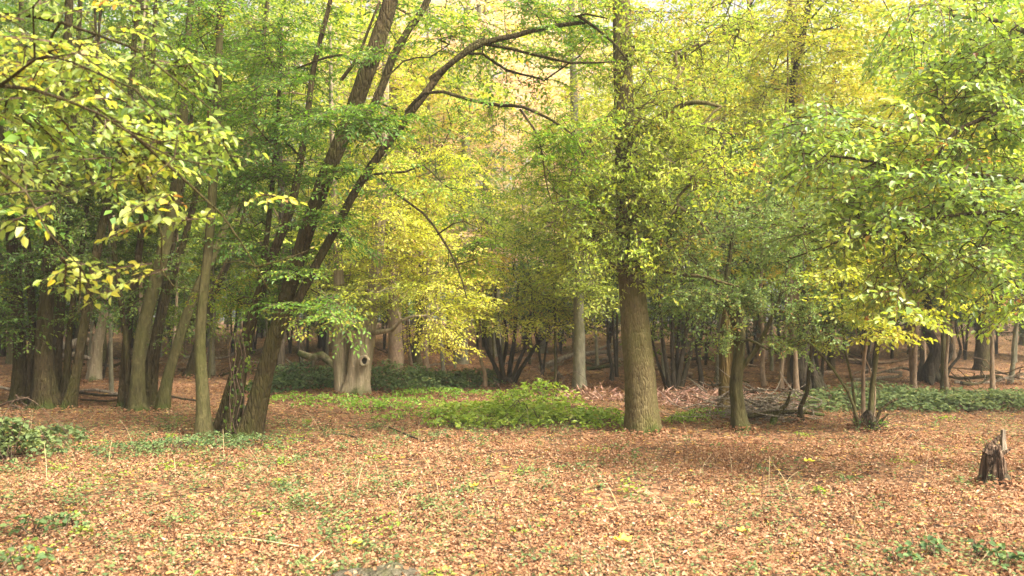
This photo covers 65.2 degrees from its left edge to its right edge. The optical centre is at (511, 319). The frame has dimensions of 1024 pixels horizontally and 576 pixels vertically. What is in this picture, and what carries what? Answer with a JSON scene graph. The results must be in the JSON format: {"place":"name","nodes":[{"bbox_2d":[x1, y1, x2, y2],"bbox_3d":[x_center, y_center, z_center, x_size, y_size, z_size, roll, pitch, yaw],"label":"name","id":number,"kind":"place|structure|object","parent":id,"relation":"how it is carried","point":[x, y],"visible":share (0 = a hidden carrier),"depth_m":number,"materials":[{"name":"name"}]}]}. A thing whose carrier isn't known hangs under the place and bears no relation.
{"place":"outdoors","nodes":[
{"label":"outdoors","id":0,"kind":"place"},
{"bbox_2d":[2,0,1020,320],"label":"sky","id":1,"kind":"structure","parent":0,"point":[653,4],"materials":[{"name":"white"}]},
{"bbox_2d":[0,321,1023,575],"bbox_3d":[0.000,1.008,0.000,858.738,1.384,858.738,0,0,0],"label":"ground","id":2,"kind":"structure","parent":0,"point":[606,491],"depth_m":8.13,"materials":[{"name":"brown plant"}]},
{"bbox_2d":[0,397,88,463],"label":"bramble bush","id":3,"kind":"object","parent":2,"relation":"on","point":[25,433],"visible":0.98,"depth_m":9.25,"materials":[{"name":"green plant"}]},
{"bbox_2d":[0,508,88,572],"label":"bramble sprig","id":4,"kind":"object","parent":2,"relation":"on","point":[65,521],"visible":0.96,"depth_m":5.95,"materials":[{"name":"green plant"}]},
{"bbox_2d":[0,0,138,363],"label":"woodland tree","id":5,"kind":"object","parent":2,"relation":"on","point":[9,358],"visible":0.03,"depth_m":25.65,"materials":[{"name":"green plant"}]},
{"bbox_2d":[0,0,147,245],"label":"woodland tree","id":6,"kind":"object","parent":2,"relation":"on","point":[9,136],"visible":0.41,"depth_m":8.40,"materials":[{"name":"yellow plant"}]},
{"bbox_2d":[0,0,198,409],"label":"coppiced hornbeam","id":7,"kind":"object","parent":2,"relation":"on","point":[39,378],"visible":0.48,"depth_m":14.35,"materials":[{"name":"green plant"}]},
{"bbox_2d":[0,0,205,359],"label":"woodland tree","id":8,"kind":"object","parent":2,"relation":"on","point":[76,330],"visible":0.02,"depth_m":29.22,"materials":[{"name":"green plant"}]},
{"bbox_2d":[20,0,187,362],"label":"young woodland tree","id":9,"kind":"object","parent":2,"relation":"on","point":[104,347],"visible":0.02,"depth_m":26.50,"materials":[{"name":"green plant"}]},
{"bbox_2d":[24,8,201,391],"bbox_3d":[-8.706,-2.556,17.590,3.652,8.702,3.769,0,0,-12],"label":"bare sapling","id":10,"kind":"object","parent":2,"relation":"on","point":[111,380],"visible":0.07,"depth_m":17.43,"materials":[{"name":"plant"}]},
{"bbox_2d":[24,0,203,381],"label":"beech tree","id":11,"kind":"object","parent":2,"relation":"on","point":[94,369],"visible":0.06,"depth_m":20.55,"materials":[{"name":"green plant"}]},
{"bbox_2d":[39,15,215,317],"bbox_3d":[-9.564,-2.971,20.225,4.327,9.536,4.465,0,0,-5],"label":"bare sapling","id":12,"kind":"object","parent":2,"relation":"on","point":[141,284],"visible":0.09,"depth_m":20.02,"materials":[{"name":"green plant"}]},
{"bbox_2d":[0,0,307,318],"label":"hornbeam tree","id":13,"kind":"object","parent":2,"relation":"on","point":[43,61],"visible":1,"depth_m":4.73,"materials":[{"name":"green plant"}]},
{"bbox_2d":[0,0,308,412],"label":"coppiced hornbeam","id":14,"kind":"object","parent":2,"relation":"on","point":[138,382],"visible":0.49,"depth_m":14.26,"materials":[{"name":"green plant"}]},
{"bbox_2d":[0,0,324,359],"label":"woodland tree","id":15,"kind":"object","parent":2,"relation":"on","point":[162,83],"visible":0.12,"depth_m":21.01,"materials":[{"name":"green plant"}]},
{"bbox_2d":[94,245,247,349],"bbox_3d":[-12.200,-0.822,28.925,5.342,4.824,5.099,0,0,31],"label":"holly bush","id":16,"kind":"object","parent":2,"relation":"on","point":[193,325],"visible":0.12,"depth_m":28.77,"materials":[{"name":"green plant"}]},
{"bbox_2d":[113,72,230,343],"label":"bare sapling","id":17,"kind":"object","parent":2,"relation":"on","point":[176,302],"visible":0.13,"depth_m":19.10,"materials":[{"name":"green plant"}]},
{"bbox_2d":[72,429,303,458],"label":"seedling clump","id":18,"kind":"object","parent":2,"relation":"on","point":[162,442],"visible":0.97,"depth_m":9.74,"materials":[{"name":"green plant"}]},
{"bbox_2d":[109,0,315,374],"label":"young woodland tree","id":19,"kind":"object","parent":2,"relation":"on","point":[213,371],"visible":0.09,"depth_m":23.08,"materials":[{"name":"green plant"}]},
{"bbox_2d":[155,120,270,378],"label":"bare sapling","id":20,"kind":"object","parent":2,"relation":"on","point":[209,361],"visible":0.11,"depth_m":21.72,"materials":[{"name":"green plant"}]},
{"bbox_2d":[172,106,291,377],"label":"beech tree","id":21,"kind":"object","parent":2,"relation":"on","point":[189,369],"visible":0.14,"depth_m":22.03,"materials":[{"name":"green plant"}]},
{"bbox_2d":[133,0,361,353],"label":"woodland tree","id":22,"kind":"object","parent":2,"relation":"on","point":[255,131],"visible":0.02,"depth_m":31.28,"materials":[{"name":"green plant"}]},
{"bbox_2d":[134,0,421,376],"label":"young woodland tree","id":23,"kind":"object","parent":2,"relation":"on","point":[281,358],"visible":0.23,"depth_m":20.57,"materials":[{"name":"green plant"}]},
{"bbox_2d":[224,246,350,352],"bbox_3d":[-8.735,-1.020,31.119,5.229,5.036,4.991,0,0,-28],"label":"holly bush","id":24,"kind":"object","parent":2,"relation":"on","point":[290,340],"visible":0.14,"depth_m":30.92,"materials":[{"name":"green plant"}]},
{"bbox_2d":[245,359,333,393],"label":"bramble bush","id":25,"kind":"object","parent":2,"relation":"on","point":[320,375],"visible":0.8,"depth_m":18.33,"materials":[{"name":"green plant"}]},
{"bbox_2d":[297,350,332,368],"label":"fallen branch","id":26,"kind":"object","parent":25,"relation":"on","point":[322,356],"visible":0.92,"depth_m":18.54,"materials":[{"name":"grey wood"}]},
{"bbox_2d":[242,118,371,374],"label":"tree","id":27,"kind":"object","parent":2,"relation":"on","point":[304,314],"visible":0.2,"depth_m":22.36,"materials":[{"name":"green plant"}]},
{"bbox_2d":[228,0,423,346],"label":"woodland tree","id":28,"kind":"object","parent":2,"relation":"on","point":[322,89],"visible":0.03,"depth_m":33.66,"materials":[{"name":"green plant"}]},
{"bbox_2d":[233,89,421,352],"bbox_3d":[-6.816,-3.382,29.212,7.756,9.918,7.990,0,0,-37],"label":"coppice tree","id":29,"kind":"object","parent":2,"relation":"on","point":[322,331],"visible":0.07,"depth_m":29.23,"materials":[{"name":"green plant"}]},
{"bbox_2d":[229,0,472,349],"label":"woodland tree","id":30,"kind":"object","parent":2,"relation":"on","point":[346,100],"visible":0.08,"depth_m":25.83,"materials":[{"name":"green plant"}]},
{"bbox_2d":[291,79,433,310],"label":"tree","id":31,"kind":"object","parent":2,"relation":"on","point":[370,174],"visible":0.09,"depth_m":23.76,"materials":[{"name":"green plant"}]},
{"bbox_2d":[327,562,420,575],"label":"rock","id":32,"kind":"object","parent":2,"relation":"on","point":[391,570],"visible":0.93,"depth_m":4.54,"materials":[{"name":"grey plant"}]},
{"bbox_2d":[318,100,431,367],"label":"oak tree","id":33,"kind":"object","parent":2,"relation":"on","point":[417,358],"visible":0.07,"depth_m":25.07,"materials":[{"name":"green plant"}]},
{"bbox_2d":[131,0,638,440],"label":"coppiced hornbeam","id":34,"kind":"object","parent":2,"relation":"on","point":[234,412],"visible":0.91,"depth_m":10.58,"materials":[{"name":"green plant"}]},
{"bbox_2d":[275,0,507,396],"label":"pollard beech","id":35,"kind":"object","parent":2,"relation":"on","point":[352,372],"visible":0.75,"depth_m":16.60,"materials":[{"name":"green plant"}]},
{"bbox_2d":[269,385,523,420],"bbox_3d":[-2.016,1.502,15.482,4.785,0.334,4.317,0,0,36],"label":"nettle patch","id":36,"kind":"object","parent":2,"relation":"on","point":[379,403],"visible":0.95,"depth_m":14.87,"materials":[{"name":"green plant"}]},
{"bbox_2d":[232,0,563,373],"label":"woodland tree","id":37,"kind":"object","parent":2,"relation":"on","point":[395,345],"visible":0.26,"depth_m":22.90,"materials":[{"name":"green plant"}]},
{"bbox_2d":[328,359,507,391],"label":"bramble bush","id":38,"kind":"object","parent":2,"relation":"on","point":[422,377],"visible":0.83,"depth_m":18.78,"materials":[{"name":"green plant"}]},
{"bbox_2d":[323,0,541,370],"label":"beech tree","id":39,"kind":"object","parent":2,"relation":"on","point":[426,361],"visible":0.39,"depth_m":23.12,"materials":[{"name":"green plant"}]},
{"bbox_2d":[328,0,545,341],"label":"woodland tree","id":40,"kind":"object","parent":2,"relation":"on","point":[417,318],"visible":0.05,"depth_m":36.71,"materials":[{"name":"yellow plant"}]},
{"bbox_2d":[363,48,527,371],"bbox_3d":[-1.910,-3.019,22.686,4.548,9.545,4.408,0,0,21],"label":"bare sapling","id":41,"kind":"object","parent":2,"relation":"on","point":[482,209],"visible":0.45,"depth_m":22.48,"materials":[{"name":"green plant"}]},
{"bbox_2d":[410,146,496,368],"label":"bare sapling","id":42,"kind":"object","parent":2,"relation":"on","point":[455,358],"visible":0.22,"depth_m":24.91,"materials":[{"name":"plant"}]},
{"bbox_2d":[309,0,613,363],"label":"woodland tree","id":43,"kind":"object","parent":2,"relation":"on","point":[461,359],"visible":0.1,"depth_m":26.39,"materials":[{"name":"green plant"}]},
{"bbox_2d":[343,0,613,346],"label":"woodland tree","id":44,"kind":"object","parent":2,"relation":"on","point":[486,338],"visible":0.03,"depth_m":34.66,"materials":[{"name":"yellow plant"}]},
{"bbox_2d":[440,251,522,386],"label":"young tree","id":45,"kind":"object","parent":2,"relation":"on","point":[484,383],"visible":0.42,"depth_m":18.94,"materials":[{"name":"green plant"}]},
{"bbox_2d":[369,0,613,356],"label":"woodland tree","id":46,"kind":"object","parent":2,"relation":"on","point":[479,9],"visible":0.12,"depth_m":29.65,"materials":[{"name":"green plant"}]},
{"bbox_2d":[432,36,554,355],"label":"tree","id":47,"kind":"object","parent":2,"relation":"on","point":[503,295],"visible":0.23,"depth_m":27.85,"materials":[{"name":"plant"}]},
{"bbox_2d":[450,158,542,369],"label":"bare sapling","id":48,"kind":"object","parent":2,"relation":"on","point":[493,349],"visible":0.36,"depth_m":23.84,"materials":[{"name":"green plant"}]},
{"bbox_2d":[4,0,1019,326],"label":"woodland","id":49,"kind":"object","parent":2,"relation":"on","point":[568,100],"visible":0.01,"depth_m":65.49,"materials":[{"name":"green plant"}]},
{"bbox_2d":[0,396,1023,575],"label":"seedling undergrowth","id":50,"kind":"object","parent":2,"relation":"on","point":[273,536],"visible":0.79,"depth_m":6.98,"materials":[{"name":"green plant"}]},
{"bbox_2d":[0,398,1023,575],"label":"dry stalks","id":51,"kind":"object","parent":2,"relation":"on","point":[495,518],"visible":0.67,"depth_m":7.24,"materials":[{"name":"plant"}]},
{"bbox_2d":[2,366,1023,575],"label":"leaf drift","id":52,"kind":"object","parent":2,"relation":"on","point":[974,479],"visible":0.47,"depth_m":11.59,"materials":[{"name":"brown plant"}]},
{"bbox_2d":[472,115,568,364],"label":"bare sapling","id":53,"kind":"object","parent":2,"relation":"on","point":[529,361],"visible":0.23,"depth_m":26.17,"materials":[{"name":"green plant"}]},
{"bbox_2d":[418,369,623,430],"bbox_3d":[0.230,1.261,13.258,3.827,0.830,3.476,0,0,0],"label":"nettle patch","id":54,"kind":"object","parent":2,"relation":"on","point":[515,406],"visible":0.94,"depth_m":12.69,"materials":[{"name":"green plant"}]},
{"bbox_2d":[427,184,619,383],"bbox_3d":[0.374,-0.822,19.284,4.359,5.059,4.538,0,0,-35],"label":"hazel bush","id":55,"kind":"object","parent":2,"relation":"on","point":[514,376],"visible":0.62,"depth_m":19.06,"materials":[{"name":"green plant"}]},
{"bbox_2d":[437,0,609,345],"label":"woodland tree","id":56,"kind":"object","parent":2,"relation":"on","point":[522,337],"visible":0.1,"depth_m":36.99,"materials":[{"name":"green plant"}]},
{"bbox_2d":[429,0,646,352],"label":"woodland tree","id":57,"kind":"object","parent":2,"relation":"on","point":[542,350],"visible":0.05,"depth_m":32.77,"materials":[{"name":"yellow plant"}]},
{"bbox_2d":[494,186,593,374],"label":"bare sapling","id":58,"kind":"object","parent":2,"relation":"on","point":[542,367],"visible":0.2,"depth_m":21.41,"materials":[{"name":"green plant"}]},
{"bbox_2d":[495,131,605,386],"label":"bare sapling","id":59,"kind":"object","parent":2,"relation":"on","point":[554,308],"visible":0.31,"depth_m":18.05,"materials":[{"name":"green plant"}]},
{"bbox_2d":[506,258,600,382],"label":"young tree","id":60,"kind":"object","parent":2,"relation":"on","point":[527,306],"visible":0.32,"depth_m":18.90,"materials":[{"name":"green plant"}]},
{"bbox_2d":[483,0,664,390],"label":"beech tree","id":61,"kind":"object","parent":2,"relation":"on","point":[577,276],"visible":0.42,"depth_m":17.56,"materials":[{"name":"green plant"}]},
{"bbox_2d":[518,223,681,362],"bbox_3d":[2.932,-1.052,26.176,5.891,5.328,6.172,0,0,11],"label":"holly bush","id":62,"kind":"object","parent":2,"relation":"on","point":[603,326],"visible":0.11,"depth_m":25.88,"materials":[{"name":"green plant"}]},
{"bbox_2d":[539,129,673,376],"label":"bare sapling","id":63,"kind":"object","parent":2,"relation":"on","point":[615,346],"visible":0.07,"depth_m":20.73,"materials":[{"name":"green plant"}]},
{"bbox_2d":[560,259,655,383],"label":"young tree","id":64,"kind":"object","parent":2,"relation":"on","point":[611,377],"visible":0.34,"depth_m":19.27,"materials":[{"name":"green plant"}]},
{"bbox_2d":[534,0,740,282],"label":"young woodland tree","id":65,"kind":"object","parent":2,"relation":"on","point":[641,96],"visible":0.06,"depth_m":29.23,"materials":[{"name":"green plant"}]},
{"bbox_2d":[521,0,784,435],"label":"oak tree","id":66,"kind":"object","parent":2,"relation":"on","point":[626,193],"visible":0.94,"depth_m":11.01,"materials":[{"name":"green plant"}]},
{"bbox_2d":[592,75,732,376],"bbox_3d":[3.950,-2.474,21.147,3.842,8.348,3.965,0,0,-8],"label":"bare sapling","id":67,"kind":"object","parent":2,"relation":"on","point":[662,366],"visible":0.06,"depth_m":21.19,"materials":[{"name":"green plant"}]},
{"bbox_2d":[556,0,788,348],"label":"woodland tree","id":68,"kind":"object","parent":2,"relation":"on","point":[675,328],"visible":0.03,"depth_m":34.34,"materials":[{"name":"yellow plant"}]},
{"bbox_2d":[612,226,741,389],"bbox_3d":[3.657,-0.187,17.565,2.774,3.777,3.566,0,0,0],"label":"hazel bush","id":69,"kind":"object","parent":2,"relation":"on","point":[675,377],"visible":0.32,"depth_m":17.57,"materials":[{"name":"green plant"}]},
{"bbox_2d":[553,380,834,410],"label":"dead bracken","id":70,"kind":"object","parent":2,"relation":"on","point":[691,399],"visible":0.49,"depth_m":15.61,"materials":[{"name":"brown plant"}]},
{"bbox_2d":[661,405,730,423],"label":"fern tuft","id":71,"kind":"object","parent":2,"relation":"on","point":[678,419],"visible":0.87,"depth_m":12.67,"materials":[{"name":"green plant"}]},
{"bbox_2d":[662,274,745,385],"bbox_3d":[4.415,0.318,18.508,1.943,2.701,2.627,0,0,15],"label":"holly bush","id":72,"kind":"object","parent":2,"relation":"on","point":[700,375],"visible":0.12,"depth_m":18.52,"materials":[{"name":"green plant"}]},
{"bbox_2d":[646,255,784,364],"bbox_3d":[6.077,-0.397,25.291,4.282,4.017,4.486,0,0,-37],"label":"holly bush","id":73,"kind":"object","parent":2,"relation":"on","point":[707,342],"visible":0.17,"depth_m":25.06,"materials":[{"name":"green plant"}]},
{"bbox_2d":[717,296,745,413],"bbox_3d":[3.689,0.589,13.487,0.578,2.214,0.503,0,0,0],"label":"dead snag","id":74,"kind":"object","parent":2,"relation":"on","point":[725,365],"visible":0.27,"depth_m":13.35,"materials":[{"name":"brown wood"}]},
{"bbox_2d":[646,0,828,379],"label":"young tree","id":75,"kind":"object","parent":2,"relation":"on","point":[724,230],"visible":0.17,"depth_m":20.44,"materials":[{"name":"green plant"}]},
{"bbox_2d":[634,38,856,312],"bbox_3d":[6.607,-3.380,23.977,7.637,10.145,7.868,0,0,11],"label":"coppice tree","id":76,"kind":"object","parent":2,"relation":"on","point":[748,260],"visible":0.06,"depth_m":23.12,"materials":[{"name":"green plant"}]},
{"bbox_2d":[660,369,835,424],"bbox_3d":[3.676,1.215,12.931,3.044,0.929,2.048,0,0,0],"label":"brush pile","id":77,"kind":"object","parent":2,"relation":"on","point":[776,411],"visible":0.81,"depth_m":12.68,"materials":[{"name":"brown wood"}]},
{"bbox_2d":[673,0,825,389],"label":"young tree","id":78,"kind":"object","parent":2,"relation":"on","point":[796,384],"visible":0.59,"depth_m":16.99,"materials":[{"name":"green plant"}]},
{"bbox_2d":[640,150,864,432],"bbox_3d":[3.465,-0.438,11.493,3.482,4.321,2.694,0,0,0],"label":"thorn tree","id":79,"kind":"object","parent":2,"relation":"on","point":[703,294],"visible":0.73,"depth_m":11.29,"materials":[{"name":"green plant"}]},
{"bbox_2d":[702,113,816,388],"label":"young tree","id":80,"kind":"object","parent":2,"relation":"on","point":[763,381],"visible":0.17,"depth_m":18.07,"materials":[{"name":"green plant"}]},
{"bbox_2d":[605,0,918,359],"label":"woodland tree","id":81,"kind":"object","parent":2,"relation":"on","point":[757,357],"visible":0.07,"depth_m":28.08,"materials":[{"name":"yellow plant"}]},
{"bbox_2d":[712,65,847,370],"bbox_3d":[7.792,-3.034,23.705,4.077,9.457,4.208,0,0,21],"label":"young tree","id":82,"kind":"object","parent":2,"relation":"on","point":[772,356],"visible":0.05,"depth_m":23.57,"materials":[{"name":"green plant"}]},
{"bbox_2d":[665,0,899,391],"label":"oak tree","id":83,"kind":"object","parent":2,"relation":"on","point":[816,380],"visible":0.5,"depth_m":16.59,"materials":[{"name":"green plant"}]},
{"bbox_2d":[741,243,864,344],"bbox_3d":[10.822,-1.121,29.184,6.172,5.411,6.467,0,0,40],"label":"holly bush","id":84,"kind":"object","parent":2,"relation":"on","point":[784,307],"visible":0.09,"depth_m":28.65,"materials":[{"name":"green plant"}]},
{"bbox_2d":[661,0,957,389],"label":"young tree","id":85,"kind":"object","parent":2,"relation":"on","point":[781,370],"visible":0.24,"depth_m":17.72,"materials":[{"name":"green plant"}]},
{"bbox_2d":[600,0,1022,382],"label":"woodland tree","id":86,"kind":"object","parent":2,"relation":"on","point":[841,31],"visible":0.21,"depth_m":19.47,"materials":[{"name":"green plant"}]},
{"bbox_2d":[797,324,851,422],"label":"dead sapling","id":87,"kind":"object","parent":2,"relation":"on","point":[802,403],"visible":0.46,"depth_m":12.31,"materials":[{"name":"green plant"}]},
{"bbox_2d":[749,131,903,376],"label":"bare sapling","id":88,"kind":"object","parent":2,"relation":"on","point":[821,369],"visible":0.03,"depth_m":19.82,"materials":[{"name":"green plant"}]},
{"bbox_2d":[728,0,939,370],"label":"young woodland tree","id":89,"kind":"object","parent":2,"relation":"on","point":[831,360],"visible":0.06,"depth_m":24.50,"materials":[{"name":"green plant"}]},
{"bbox_2d":[731,0,1023,344],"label":"elm tree","id":90,"kind":"object","parent":2,"relation":"on","point":[965,59],"visible":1,"depth_m":7.63,"materials":[{"name":"green plant"}]},
{"bbox_2d":[779,224,978,431],"bbox_3d":[5.113,0.062,11.309,2.543,3.202,2.336,0,0,35],"label":"hazel stool","id":91,"kind":"object","parent":2,"relation":"on","point":[868,419],"visible":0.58,"depth_m":11.34,"materials":[{"name":"green plant"}]},
{"bbox_2d":[749,376,1023,412],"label":"bramble bush","id":92,"kind":"object","parent":2,"relation":"on","point":[927,399],"visible":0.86,"depth_m":14.48,"materials":[{"name":"green plant"}]},
{"bbox_2d":[777,0,1020,389],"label":"young tree","id":93,"kind":"object","parent":2,"relation":"on","point":[946,381],"visible":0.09,"depth_m":17.53,"materials":[{"name":"green plant"}]},
{"bbox_2d":[784,62,1023,387],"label":"coppice tree","id":94,"kind":"object","parent":2,"relation":"on","point":[912,350],"visible":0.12,"depth_m":18.76,"materials":[{"name":"green plant"}]},
{"bbox_2d":[812,0,1023,370],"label":"woodland tree","id":95,"kind":"object","parent":2,"relation":"on","point":[982,349],"visible":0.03,"depth_m":24.89,"materials":[{"name":"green plant"}]},
{"bbox_2d":[820,224,1023,384],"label":"old thorn","id":96,"kind":"object","parent":2,"relation":"on","point":[929,371],"visible":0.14,"depth_m":20.55,"materials":[{"name":"green plant"}]},
{"bbox_2d":[826,0,1019,362],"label":"young woodland tree","id":97,"kind":"object","parent":2,"relation":"on","point":[923,343],"visible":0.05,"depth_m":24.93,"materials":[{"name":"green plant"}]},
{"bbox_2d":[833,0,1023,277],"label":"woodland tree","id":98,"kind":"object","parent":2,"relation":"on","point":[875,15],"visible":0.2,"depth_m":15.21,"materials":[{"name":"green plant"}]},
{"bbox_2d":[850,0,1023,389],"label":"young tree","id":99,"kind":"object","parent":2,"relation":"on","point":[943,337],"visible":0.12,"depth_m":17.95,"materials":[{"name":"green plant"}]},
{"bbox_2d":[864,0,1023,360],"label":"young woodland tree","id":100,"kind":"object","parent":2,"relation":"on","point":[953,341],"visible":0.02,"depth_m":28.55,"materials":[{"name":"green plant"}]},
{"bbox_2d":[879,0,1023,384],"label":"young tree","id":101,"kind":"object","parent":2,"relation":"on","point":[1013,359],"visible":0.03,"depth_m":20.03,"materials":[{"name":"plant"}]},
{"bbox_2d":[882,533,1023,569],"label":"bramble sprig","id":102,"kind":"object","parent":2,"relation":"on","point":[976,549],"visible":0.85,"depth_m":5.33,"materials":[{"name":"green plant"}]},
{"bbox_2d":[900,93,1023,388],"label":"young tree","id":103,"kind":"object","parent":2,"relation":"on","point":[992,371],"visible":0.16,"depth_m":16.44,"materials":[{"name":"green plant"}]},
{"bbox_2d":[920,256,1023,353],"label":"holly bush","id":104,"kind":"object","parent":2,"relation":"on","point":[997,336],"visible":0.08,"depth_m":31.26,"materials":[{"name":"green plant"}]},
{"bbox_2d":[976,429,1012,488],"bbox_3d":[4.573,1.341,7.616,0.422,0.596,0.356,0,0,35],"label":"rotten stump","id":105,"kind":"object","parent":2,"relation":"on","point":[993,455],"visible":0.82,"depth_m":7.58,"materials":[{"name":"brown wood"}]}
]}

